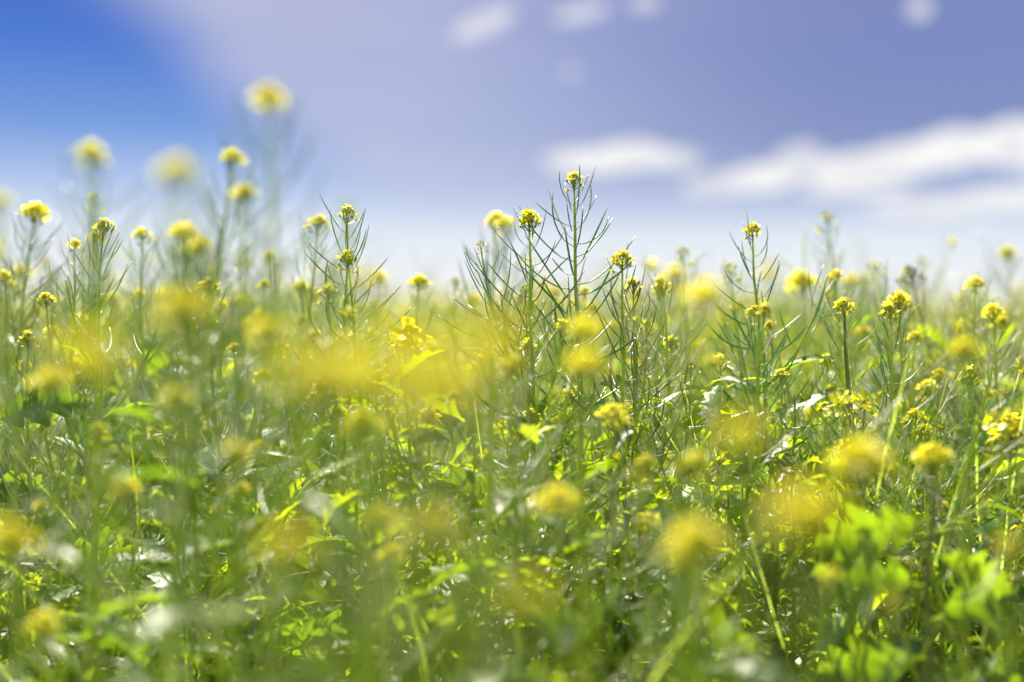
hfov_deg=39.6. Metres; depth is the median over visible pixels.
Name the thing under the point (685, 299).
mustard plant
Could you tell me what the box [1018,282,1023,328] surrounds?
mustard plant
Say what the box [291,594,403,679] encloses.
mustard plant
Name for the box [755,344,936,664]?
mustard plant
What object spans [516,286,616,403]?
mustard plant
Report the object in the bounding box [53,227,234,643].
mustard plant
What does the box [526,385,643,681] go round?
mustard plant
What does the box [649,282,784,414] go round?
mustard plant
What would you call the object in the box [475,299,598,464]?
mustard plant
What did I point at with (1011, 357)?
mustard plant
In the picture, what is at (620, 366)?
mustard plant
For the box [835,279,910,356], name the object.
mustard plant
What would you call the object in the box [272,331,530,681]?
mustard plant
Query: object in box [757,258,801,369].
mustard plant
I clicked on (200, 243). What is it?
mustard plant
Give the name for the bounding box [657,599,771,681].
mustard plant
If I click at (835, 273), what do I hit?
mustard plant
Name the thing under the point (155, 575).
mustard plant
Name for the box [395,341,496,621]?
mustard plant
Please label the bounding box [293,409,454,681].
mustard plant
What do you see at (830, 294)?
mustard plant
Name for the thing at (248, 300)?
mustard plant
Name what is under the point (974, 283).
mustard plant
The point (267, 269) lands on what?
mustard plant
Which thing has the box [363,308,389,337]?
mustard plant
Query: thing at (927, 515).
mustard plant
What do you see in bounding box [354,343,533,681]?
mustard plant
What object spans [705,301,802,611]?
mustard plant
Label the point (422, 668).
mustard plant
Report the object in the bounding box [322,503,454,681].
mustard plant
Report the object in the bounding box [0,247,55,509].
mustard plant
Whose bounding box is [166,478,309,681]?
mustard plant
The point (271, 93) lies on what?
mustard plant
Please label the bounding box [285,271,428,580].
mustard plant
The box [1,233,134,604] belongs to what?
mustard plant
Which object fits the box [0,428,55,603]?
mustard plant
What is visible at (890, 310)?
mustard plant
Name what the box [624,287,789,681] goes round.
mustard plant
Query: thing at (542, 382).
mustard plant
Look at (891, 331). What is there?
mustard plant
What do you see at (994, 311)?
mustard plant
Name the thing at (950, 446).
mustard plant
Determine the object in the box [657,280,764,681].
mustard plant
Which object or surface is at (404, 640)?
mustard plant
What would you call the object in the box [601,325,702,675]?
mustard plant
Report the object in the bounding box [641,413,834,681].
mustard plant
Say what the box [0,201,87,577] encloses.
mustard plant
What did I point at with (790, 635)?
grass
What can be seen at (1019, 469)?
mustard plant
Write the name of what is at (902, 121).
sky
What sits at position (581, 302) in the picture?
mustard plant
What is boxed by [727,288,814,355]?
mustard plant
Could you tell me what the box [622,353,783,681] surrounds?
mustard plant
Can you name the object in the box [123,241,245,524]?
mustard plant
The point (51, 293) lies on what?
mustard plant
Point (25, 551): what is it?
mustard plant
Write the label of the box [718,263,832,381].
mustard plant
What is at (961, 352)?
mustard plant
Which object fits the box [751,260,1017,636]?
mustard plant
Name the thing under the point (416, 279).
mustard plant
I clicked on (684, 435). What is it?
mustard plant
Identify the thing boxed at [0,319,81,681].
mustard plant
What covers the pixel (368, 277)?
mustard plant
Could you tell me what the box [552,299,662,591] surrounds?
mustard plant
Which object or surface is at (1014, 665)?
mustard plant
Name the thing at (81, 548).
mustard plant
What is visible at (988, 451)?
mustard plant
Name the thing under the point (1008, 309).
mustard plant
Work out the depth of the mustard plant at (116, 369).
1.70 m
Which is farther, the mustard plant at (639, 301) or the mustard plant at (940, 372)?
the mustard plant at (639, 301)
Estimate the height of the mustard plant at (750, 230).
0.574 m
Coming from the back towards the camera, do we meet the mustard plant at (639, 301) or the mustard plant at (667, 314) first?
the mustard plant at (667, 314)
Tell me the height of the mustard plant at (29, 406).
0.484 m
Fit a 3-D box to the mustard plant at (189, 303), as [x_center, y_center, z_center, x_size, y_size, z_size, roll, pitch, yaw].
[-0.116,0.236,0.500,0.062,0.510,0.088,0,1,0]
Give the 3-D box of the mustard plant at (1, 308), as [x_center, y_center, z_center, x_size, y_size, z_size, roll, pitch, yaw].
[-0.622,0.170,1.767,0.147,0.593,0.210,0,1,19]
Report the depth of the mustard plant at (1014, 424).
0.92 m
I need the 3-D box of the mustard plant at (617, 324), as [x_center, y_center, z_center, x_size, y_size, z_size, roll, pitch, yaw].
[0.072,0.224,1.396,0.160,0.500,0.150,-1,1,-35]
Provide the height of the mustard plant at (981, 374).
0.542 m
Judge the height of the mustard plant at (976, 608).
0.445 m
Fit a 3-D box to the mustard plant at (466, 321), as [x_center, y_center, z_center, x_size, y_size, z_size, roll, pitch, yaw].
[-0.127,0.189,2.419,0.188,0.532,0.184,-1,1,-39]
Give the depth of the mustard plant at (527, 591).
0.39 m
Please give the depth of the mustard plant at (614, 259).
0.97 m
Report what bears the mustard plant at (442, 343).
on the ground at (585, 315)
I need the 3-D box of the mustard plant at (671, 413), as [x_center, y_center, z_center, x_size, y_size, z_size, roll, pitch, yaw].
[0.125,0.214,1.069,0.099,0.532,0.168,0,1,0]
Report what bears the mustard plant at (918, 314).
on the ground at (585, 315)
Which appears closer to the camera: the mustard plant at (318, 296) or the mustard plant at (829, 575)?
the mustard plant at (829, 575)
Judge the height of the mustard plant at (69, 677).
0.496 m
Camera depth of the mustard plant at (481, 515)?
1.00 m
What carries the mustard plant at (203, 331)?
on the ground at (585, 315)
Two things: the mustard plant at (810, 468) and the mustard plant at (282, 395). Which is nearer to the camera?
the mustard plant at (810, 468)
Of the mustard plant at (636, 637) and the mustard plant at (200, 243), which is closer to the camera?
the mustard plant at (200, 243)
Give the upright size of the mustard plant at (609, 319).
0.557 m
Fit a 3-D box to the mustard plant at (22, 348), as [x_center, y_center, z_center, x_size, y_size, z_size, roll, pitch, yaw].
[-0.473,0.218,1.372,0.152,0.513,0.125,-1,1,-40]
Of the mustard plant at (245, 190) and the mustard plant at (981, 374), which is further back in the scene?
the mustard plant at (981, 374)
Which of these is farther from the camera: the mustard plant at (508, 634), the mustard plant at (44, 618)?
the mustard plant at (508, 634)
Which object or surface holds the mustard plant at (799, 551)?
on the ground at (585, 315)
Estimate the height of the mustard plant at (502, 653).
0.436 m
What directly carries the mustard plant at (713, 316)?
on the ground at (585, 315)
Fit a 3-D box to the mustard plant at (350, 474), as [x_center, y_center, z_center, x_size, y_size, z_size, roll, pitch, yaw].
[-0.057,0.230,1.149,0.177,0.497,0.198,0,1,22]
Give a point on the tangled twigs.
(816, 334)
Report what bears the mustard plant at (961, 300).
on the ground at (585, 315)
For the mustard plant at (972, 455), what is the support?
on the ground at (585, 315)
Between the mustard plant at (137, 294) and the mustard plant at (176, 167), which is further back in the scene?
the mustard plant at (137, 294)
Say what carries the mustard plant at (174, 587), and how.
on the ground at (585, 315)
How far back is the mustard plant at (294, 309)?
2.94 m
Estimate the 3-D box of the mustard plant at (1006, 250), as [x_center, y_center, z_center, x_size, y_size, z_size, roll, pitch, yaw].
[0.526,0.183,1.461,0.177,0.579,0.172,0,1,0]
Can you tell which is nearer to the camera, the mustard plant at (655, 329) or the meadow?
the mustard plant at (655, 329)
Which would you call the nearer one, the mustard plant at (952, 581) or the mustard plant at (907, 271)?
the mustard plant at (952, 581)
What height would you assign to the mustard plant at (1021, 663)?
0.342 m
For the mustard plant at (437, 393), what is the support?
on the ground at (585, 315)
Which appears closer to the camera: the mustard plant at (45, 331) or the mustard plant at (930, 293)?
the mustard plant at (45, 331)
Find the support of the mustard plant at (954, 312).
on the ground at (585, 315)
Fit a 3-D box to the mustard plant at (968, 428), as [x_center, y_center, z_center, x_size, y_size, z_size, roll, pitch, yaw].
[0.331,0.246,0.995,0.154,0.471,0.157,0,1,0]
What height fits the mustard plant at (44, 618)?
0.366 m
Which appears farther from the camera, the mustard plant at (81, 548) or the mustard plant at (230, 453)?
the mustard plant at (81, 548)
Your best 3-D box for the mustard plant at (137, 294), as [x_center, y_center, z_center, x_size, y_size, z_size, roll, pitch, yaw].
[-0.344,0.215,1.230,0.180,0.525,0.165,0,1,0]
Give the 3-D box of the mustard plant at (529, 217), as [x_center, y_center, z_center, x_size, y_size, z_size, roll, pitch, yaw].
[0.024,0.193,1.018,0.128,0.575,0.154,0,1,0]
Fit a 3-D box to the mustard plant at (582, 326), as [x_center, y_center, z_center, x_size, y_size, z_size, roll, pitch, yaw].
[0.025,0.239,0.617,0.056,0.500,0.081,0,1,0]
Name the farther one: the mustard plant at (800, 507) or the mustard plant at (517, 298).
the mustard plant at (517, 298)
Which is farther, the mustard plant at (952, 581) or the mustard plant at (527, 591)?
the mustard plant at (952, 581)
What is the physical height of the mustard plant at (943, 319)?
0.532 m
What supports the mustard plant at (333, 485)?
on the ground at (585, 315)
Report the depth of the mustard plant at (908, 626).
0.95 m
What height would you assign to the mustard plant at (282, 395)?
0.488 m
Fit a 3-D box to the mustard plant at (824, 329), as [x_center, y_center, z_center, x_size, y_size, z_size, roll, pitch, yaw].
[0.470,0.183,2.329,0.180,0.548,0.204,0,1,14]
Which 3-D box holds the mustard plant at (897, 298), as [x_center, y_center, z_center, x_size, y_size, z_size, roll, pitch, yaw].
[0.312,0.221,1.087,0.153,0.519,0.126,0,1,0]
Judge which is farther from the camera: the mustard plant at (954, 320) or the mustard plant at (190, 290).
the mustard plant at (954, 320)
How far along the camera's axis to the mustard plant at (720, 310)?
2.73 m
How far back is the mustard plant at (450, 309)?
1.79 m
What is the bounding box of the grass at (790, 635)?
[0,291,1023,681]
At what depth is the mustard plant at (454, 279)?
1.22 m
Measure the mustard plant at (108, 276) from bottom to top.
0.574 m
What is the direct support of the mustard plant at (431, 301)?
on the ground at (585, 315)
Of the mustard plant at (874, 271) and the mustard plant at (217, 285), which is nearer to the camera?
the mustard plant at (217, 285)
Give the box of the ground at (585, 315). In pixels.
[30,315,983,338]
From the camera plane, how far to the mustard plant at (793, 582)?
0.92 m
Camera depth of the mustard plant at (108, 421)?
1.31 m
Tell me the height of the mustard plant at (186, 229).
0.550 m
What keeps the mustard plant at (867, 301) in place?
on the ground at (585, 315)
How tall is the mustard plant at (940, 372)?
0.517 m
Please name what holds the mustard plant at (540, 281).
on the ground at (585, 315)
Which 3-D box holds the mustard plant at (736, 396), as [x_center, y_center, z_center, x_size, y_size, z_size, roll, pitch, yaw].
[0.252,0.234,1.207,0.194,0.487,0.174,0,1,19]
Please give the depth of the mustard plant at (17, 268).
1.61 m
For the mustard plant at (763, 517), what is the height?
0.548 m
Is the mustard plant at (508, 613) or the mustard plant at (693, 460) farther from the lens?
the mustard plant at (508, 613)
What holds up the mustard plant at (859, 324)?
on the ground at (585, 315)
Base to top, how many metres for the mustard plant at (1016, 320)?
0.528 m
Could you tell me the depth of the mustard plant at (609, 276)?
1.95 m
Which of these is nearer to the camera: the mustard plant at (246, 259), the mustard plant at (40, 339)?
the mustard plant at (40, 339)
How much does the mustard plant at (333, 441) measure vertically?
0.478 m
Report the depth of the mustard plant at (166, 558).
0.95 m
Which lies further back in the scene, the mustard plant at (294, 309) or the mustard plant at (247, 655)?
the mustard plant at (294, 309)
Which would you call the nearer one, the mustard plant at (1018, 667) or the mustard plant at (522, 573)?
the mustard plant at (1018, 667)
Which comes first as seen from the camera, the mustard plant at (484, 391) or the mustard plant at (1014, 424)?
the mustard plant at (1014, 424)
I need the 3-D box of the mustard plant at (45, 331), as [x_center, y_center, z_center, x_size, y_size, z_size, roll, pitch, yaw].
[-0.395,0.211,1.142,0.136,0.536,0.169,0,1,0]
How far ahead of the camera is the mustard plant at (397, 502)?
1.20 m
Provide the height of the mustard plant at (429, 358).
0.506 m
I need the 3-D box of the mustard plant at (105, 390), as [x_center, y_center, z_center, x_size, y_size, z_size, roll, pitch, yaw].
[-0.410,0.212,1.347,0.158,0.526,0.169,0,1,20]
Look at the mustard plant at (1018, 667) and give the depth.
0.65 m
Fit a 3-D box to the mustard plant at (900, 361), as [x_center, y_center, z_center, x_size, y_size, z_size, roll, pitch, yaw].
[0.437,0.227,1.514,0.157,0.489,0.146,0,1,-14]
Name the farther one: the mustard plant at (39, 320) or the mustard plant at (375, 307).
the mustard plant at (39, 320)
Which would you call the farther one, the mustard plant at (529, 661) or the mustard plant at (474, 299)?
the mustard plant at (474, 299)
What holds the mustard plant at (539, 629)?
on the ground at (585, 315)
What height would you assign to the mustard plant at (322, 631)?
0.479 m
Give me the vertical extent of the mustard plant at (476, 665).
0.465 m
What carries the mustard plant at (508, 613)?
on the ground at (585, 315)
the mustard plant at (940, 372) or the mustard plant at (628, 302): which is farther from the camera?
the mustard plant at (628, 302)
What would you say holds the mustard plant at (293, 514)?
on the ground at (585, 315)
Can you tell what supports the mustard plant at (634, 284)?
on the ground at (585, 315)
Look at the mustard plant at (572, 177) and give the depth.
0.99 m
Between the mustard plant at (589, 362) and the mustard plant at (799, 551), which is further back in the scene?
the mustard plant at (799, 551)
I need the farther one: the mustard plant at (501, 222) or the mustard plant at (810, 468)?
the mustard plant at (810, 468)
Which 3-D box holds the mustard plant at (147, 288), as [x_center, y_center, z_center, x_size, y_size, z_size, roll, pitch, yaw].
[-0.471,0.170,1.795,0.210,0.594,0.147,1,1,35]
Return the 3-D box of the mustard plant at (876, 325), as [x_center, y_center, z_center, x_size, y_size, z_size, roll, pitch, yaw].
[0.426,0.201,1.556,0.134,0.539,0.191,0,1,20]
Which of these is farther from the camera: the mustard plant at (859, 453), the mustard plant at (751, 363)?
the mustard plant at (751, 363)
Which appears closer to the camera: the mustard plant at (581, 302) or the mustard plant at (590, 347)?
the mustard plant at (590, 347)
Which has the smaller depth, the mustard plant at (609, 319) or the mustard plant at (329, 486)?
the mustard plant at (329, 486)
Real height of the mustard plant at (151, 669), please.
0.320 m
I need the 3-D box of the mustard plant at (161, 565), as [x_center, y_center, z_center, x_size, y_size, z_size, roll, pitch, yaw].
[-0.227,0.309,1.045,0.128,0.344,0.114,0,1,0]
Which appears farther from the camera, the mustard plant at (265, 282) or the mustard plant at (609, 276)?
the mustard plant at (609, 276)
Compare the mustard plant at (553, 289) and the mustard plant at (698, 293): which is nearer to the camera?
the mustard plant at (698, 293)
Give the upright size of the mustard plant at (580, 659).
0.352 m
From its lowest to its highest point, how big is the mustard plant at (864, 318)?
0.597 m
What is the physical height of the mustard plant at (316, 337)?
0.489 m
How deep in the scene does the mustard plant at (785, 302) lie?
1.70 m
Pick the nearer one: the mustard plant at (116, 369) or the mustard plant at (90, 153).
the mustard plant at (90, 153)
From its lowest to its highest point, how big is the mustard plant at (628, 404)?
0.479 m
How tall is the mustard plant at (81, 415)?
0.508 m
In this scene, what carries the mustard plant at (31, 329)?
on the ground at (585, 315)
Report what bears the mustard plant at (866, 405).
on the ground at (585, 315)
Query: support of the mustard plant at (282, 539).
on the ground at (585, 315)
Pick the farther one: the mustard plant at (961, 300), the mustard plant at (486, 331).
the mustard plant at (961, 300)
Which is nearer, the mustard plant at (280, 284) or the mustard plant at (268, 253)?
the mustard plant at (268, 253)
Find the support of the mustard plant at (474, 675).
on the ground at (585, 315)
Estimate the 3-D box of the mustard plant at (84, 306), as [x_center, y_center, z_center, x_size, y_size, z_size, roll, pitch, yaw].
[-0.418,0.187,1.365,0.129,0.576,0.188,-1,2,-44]
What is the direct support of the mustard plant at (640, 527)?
on the ground at (585, 315)
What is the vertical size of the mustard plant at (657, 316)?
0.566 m
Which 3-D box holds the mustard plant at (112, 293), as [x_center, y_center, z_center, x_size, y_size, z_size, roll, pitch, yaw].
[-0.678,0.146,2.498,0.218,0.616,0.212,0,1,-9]
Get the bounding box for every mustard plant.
[0,140,216,681]
[0,192,112,681]
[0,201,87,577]
[0,239,62,346]
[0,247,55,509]
[0,248,43,438]
[0,262,108,450]
[0,270,99,652]
[0,301,84,573]
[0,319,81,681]
[0,323,178,681]
[0,330,225,664]
[0,333,167,681]
[0,353,124,681]
[0,383,86,661]
[0,420,116,680]
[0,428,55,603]
[0,465,163,678]
[0,488,51,611]
[0,518,73,681]
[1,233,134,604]
[1,265,121,415]
[1,330,63,467]
[2,283,53,370]
[2,294,38,379]
[8,422,192,681]
[9,217,193,623]
[10,283,161,668]
[12,233,155,484]
[12,292,140,631]
[15,259,109,371]
[15,273,127,416]
[15,288,215,613]
[20,143,298,681]
[23,607,61,681]
[24,290,61,356]
[28,192,131,503]
[34,230,219,648]
[44,307,170,584]
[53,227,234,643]
[55,477,181,681]
[57,140,280,678]
[69,580,197,681]
[81,221,280,681]
[81,251,156,362]
[82,277,307,678]
[87,273,151,348]
[94,288,260,681]
[96,246,205,460]
[96,351,326,681]
[100,234,361,681]
[101,385,227,678]
[107,164,319,681]
[120,311,348,669]
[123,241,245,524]
[127,83,392,681]
[130,241,300,639]
[133,535,281,675]
[139,260,231,404]
[146,273,259,383]
[165,211,373,677]
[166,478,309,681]
[180,620,261,681]
[186,315,334,681]
[186,395,358,621]
[194,431,284,681]
[200,295,307,529]
[201,246,329,626]
[203,330,338,606]
[206,279,304,648]
[212,330,358,657]
[213,339,419,681]
[213,482,374,681]
[215,256,266,386]
[226,279,328,386]
[235,351,552,681]
[244,512,337,681]
[245,265,357,354]
[246,194,419,654]
[251,278,359,669]
[254,249,423,646]
[266,264,448,681]
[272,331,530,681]
[277,280,340,352]
[279,294,326,349]
[279,361,404,620]
[279,373,553,681]
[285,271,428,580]
[291,342,399,598]
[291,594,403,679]
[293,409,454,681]
[294,288,350,387]
[304,300,419,569]
[305,321,538,647]
[306,310,362,387]
[317,368,480,681]
[320,316,477,667]
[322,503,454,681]
[329,503,486,681]
[330,300,411,594]
[330,317,621,681]
[347,409,480,681]
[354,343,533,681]
[357,315,605,653]
[362,277,483,569]
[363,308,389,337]
[371,211,619,669]
[372,275,497,588]
[374,292,446,616]
[377,643,423,681]
[394,315,471,492]
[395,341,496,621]
[400,299,485,433]
[402,312,541,440]
[403,549,580,663]
[414,424,602,670]
[416,353,676,681]
[421,305,447,342]
[423,211,594,672]
[423,301,483,392]
[431,292,519,493]
[432,302,498,487]
[440,165,692,681]
[443,408,580,667]
[448,387,606,662]
[462,295,601,629]
[463,337,647,658]
[468,207,634,661]
[468,292,568,549]
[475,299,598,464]
[481,297,614,588]
[483,428,613,665]
[489,598,602,681]
[496,483,613,681]
[505,243,722,681]
[506,315,634,681]
[509,342,662,681]
[515,293,586,385]
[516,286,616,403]
[516,286,638,680]
[518,292,667,596]
[519,279,617,387]
[519,301,639,546]
[522,278,607,394]
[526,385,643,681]
[535,564,693,681]
[538,264,718,680]
[538,656,599,681]
[539,320,655,543]
[545,288,595,332]
[545,291,652,483]
[551,279,628,392]
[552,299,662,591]
[560,402,754,681]
[591,343,688,676]
[591,460,936,681]
[591,584,762,680]
[594,294,641,340]
[595,273,700,449]
[595,302,846,681]
[597,510,701,681]
[600,450,790,681]
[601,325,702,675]
[604,279,658,337]
[605,331,733,681]
[612,246,752,614]
[612,265,799,681]
[615,282,684,357]
[620,516,758,681]
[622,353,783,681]
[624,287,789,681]
[628,273,755,633]
[639,355,775,578]
[641,286,684,376]
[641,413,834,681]
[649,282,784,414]
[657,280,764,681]
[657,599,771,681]
[673,272,734,371]
[680,273,810,476]
[681,367,852,681]
[682,268,812,383]
[689,290,850,605]
[692,269,881,661]
[695,276,776,392]
[699,217,859,652]
[700,480,974,681]
[704,256,869,644]
[704,294,807,433]
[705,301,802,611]
[707,329,917,642]
[711,377,872,660]
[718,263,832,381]
[725,333,880,558]
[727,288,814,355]
[735,289,955,679]
[749,408,837,630]
[750,268,957,611]
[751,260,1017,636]
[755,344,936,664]
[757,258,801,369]
[760,285,815,380]
[789,523,968,681]
[794,273,920,482]
[797,210,915,500]
[799,288,853,406]
[801,287,898,411]
[802,388,955,681]
[805,315,1023,681]
[806,301,982,639]
[808,437,898,681]
[811,442,1020,681]
[820,273,976,556]
[824,290,914,426]
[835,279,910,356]
[835,600,935,681]
[840,409,1023,681]
[845,279,954,513]
[846,423,1023,681]
[853,298,982,613]
[856,306,924,408]
[857,265,947,453]
[860,336,1023,681]
[862,329,947,468]
[863,290,995,640]
[878,572,1023,681]
[880,252,1015,650]
[881,276,1023,664]
[888,303,1023,669]
[888,360,1023,681]
[893,309,1023,681]
[894,265,1023,661]
[909,359,1022,653]
[915,292,1017,604]
[921,290,990,355]
[931,301,970,346]
[931,534,1023,681]
[934,272,1021,668]
[946,307,965,338]
[949,243,1023,515]
[949,301,1023,362]
[953,406,1023,680]
[960,290,1023,485]
[960,364,1023,681]
[971,612,1023,681]
[992,306,1022,395]
[1012,655,1023,676]
[1013,284,1023,334]
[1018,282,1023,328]
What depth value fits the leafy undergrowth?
0.98 m
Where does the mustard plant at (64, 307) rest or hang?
on the ground at (585, 315)
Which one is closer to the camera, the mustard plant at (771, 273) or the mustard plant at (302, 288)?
the mustard plant at (302, 288)
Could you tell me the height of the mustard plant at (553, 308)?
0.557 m
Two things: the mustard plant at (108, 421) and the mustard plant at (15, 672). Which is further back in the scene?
the mustard plant at (108, 421)
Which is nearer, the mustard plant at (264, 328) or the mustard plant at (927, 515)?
the mustard plant at (264, 328)
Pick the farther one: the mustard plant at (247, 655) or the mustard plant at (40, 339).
the mustard plant at (40, 339)
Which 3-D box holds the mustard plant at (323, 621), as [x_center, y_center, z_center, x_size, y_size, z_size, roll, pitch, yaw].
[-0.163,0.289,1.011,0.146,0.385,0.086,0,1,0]
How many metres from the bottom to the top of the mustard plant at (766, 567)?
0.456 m
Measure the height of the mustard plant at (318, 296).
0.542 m
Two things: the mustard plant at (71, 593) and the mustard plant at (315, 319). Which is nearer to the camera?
the mustard plant at (71, 593)
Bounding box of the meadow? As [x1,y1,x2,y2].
[1,281,1021,381]
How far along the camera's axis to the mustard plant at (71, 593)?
1.06 m
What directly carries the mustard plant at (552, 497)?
on the ground at (585, 315)
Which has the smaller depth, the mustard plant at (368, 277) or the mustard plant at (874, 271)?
the mustard plant at (368, 277)
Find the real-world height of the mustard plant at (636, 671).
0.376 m
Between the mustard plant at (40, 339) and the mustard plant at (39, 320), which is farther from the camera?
the mustard plant at (39, 320)
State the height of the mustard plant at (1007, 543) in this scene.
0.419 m
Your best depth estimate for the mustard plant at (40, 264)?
1.97 m
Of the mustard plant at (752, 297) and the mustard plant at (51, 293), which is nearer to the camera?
the mustard plant at (51, 293)
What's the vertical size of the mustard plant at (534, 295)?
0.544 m
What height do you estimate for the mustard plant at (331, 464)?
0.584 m
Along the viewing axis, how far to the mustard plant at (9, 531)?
0.50 m
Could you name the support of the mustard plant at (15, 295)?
on the ground at (585, 315)
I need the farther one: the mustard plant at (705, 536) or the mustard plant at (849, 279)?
the mustard plant at (849, 279)
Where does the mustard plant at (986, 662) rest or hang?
on the ground at (585, 315)
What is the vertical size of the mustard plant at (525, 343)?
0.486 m
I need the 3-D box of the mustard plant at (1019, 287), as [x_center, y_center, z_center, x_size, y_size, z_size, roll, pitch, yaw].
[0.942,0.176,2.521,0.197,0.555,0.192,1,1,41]
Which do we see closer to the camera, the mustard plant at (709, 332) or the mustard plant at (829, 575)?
the mustard plant at (829, 575)
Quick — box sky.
[0,0,1023,314]
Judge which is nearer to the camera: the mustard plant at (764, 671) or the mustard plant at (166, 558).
the mustard plant at (764, 671)
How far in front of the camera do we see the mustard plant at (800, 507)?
0.36 m
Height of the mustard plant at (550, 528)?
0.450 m
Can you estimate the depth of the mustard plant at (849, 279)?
1.47 m
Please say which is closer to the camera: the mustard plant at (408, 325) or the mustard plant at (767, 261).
the mustard plant at (408, 325)
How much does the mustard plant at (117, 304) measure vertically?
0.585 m
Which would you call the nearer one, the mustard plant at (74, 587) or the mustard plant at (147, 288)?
the mustard plant at (74, 587)
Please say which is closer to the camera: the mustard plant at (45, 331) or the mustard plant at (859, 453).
the mustard plant at (859, 453)
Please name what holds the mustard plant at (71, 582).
on the ground at (585, 315)
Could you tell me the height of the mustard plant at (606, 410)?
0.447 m
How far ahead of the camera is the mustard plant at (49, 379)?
0.66 m
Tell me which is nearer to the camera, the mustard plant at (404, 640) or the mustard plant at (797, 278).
the mustard plant at (404, 640)
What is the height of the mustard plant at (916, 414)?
0.519 m
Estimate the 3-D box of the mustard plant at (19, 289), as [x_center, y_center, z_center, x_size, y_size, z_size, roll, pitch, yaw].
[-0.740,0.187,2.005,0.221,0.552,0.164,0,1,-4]
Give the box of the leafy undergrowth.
[0,312,1023,681]
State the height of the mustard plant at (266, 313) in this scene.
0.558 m
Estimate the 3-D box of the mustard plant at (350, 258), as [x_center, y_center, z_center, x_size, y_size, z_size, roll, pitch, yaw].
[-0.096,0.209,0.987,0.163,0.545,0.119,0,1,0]
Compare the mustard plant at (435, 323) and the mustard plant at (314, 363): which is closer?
the mustard plant at (314, 363)
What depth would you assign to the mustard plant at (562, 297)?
2.67 m
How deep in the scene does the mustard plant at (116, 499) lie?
0.72 m
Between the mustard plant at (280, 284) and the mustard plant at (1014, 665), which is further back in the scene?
the mustard plant at (280, 284)
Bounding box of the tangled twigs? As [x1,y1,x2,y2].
[0,214,1023,681]
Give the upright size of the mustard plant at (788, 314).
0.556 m
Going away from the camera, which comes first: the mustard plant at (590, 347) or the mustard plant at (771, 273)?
the mustard plant at (590, 347)
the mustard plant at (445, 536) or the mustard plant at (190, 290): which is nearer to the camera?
the mustard plant at (445, 536)
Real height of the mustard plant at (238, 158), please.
0.596 m
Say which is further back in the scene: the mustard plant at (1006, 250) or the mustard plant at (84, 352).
the mustard plant at (1006, 250)
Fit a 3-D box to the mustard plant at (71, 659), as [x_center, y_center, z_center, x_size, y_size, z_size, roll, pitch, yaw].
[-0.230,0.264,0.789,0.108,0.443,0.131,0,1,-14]
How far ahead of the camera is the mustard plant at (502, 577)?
0.99 m
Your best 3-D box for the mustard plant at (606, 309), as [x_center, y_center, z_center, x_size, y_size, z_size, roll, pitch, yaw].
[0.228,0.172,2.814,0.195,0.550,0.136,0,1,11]
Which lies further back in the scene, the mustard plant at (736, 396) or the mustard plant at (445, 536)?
the mustard plant at (736, 396)
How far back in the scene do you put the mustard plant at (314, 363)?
0.32 m

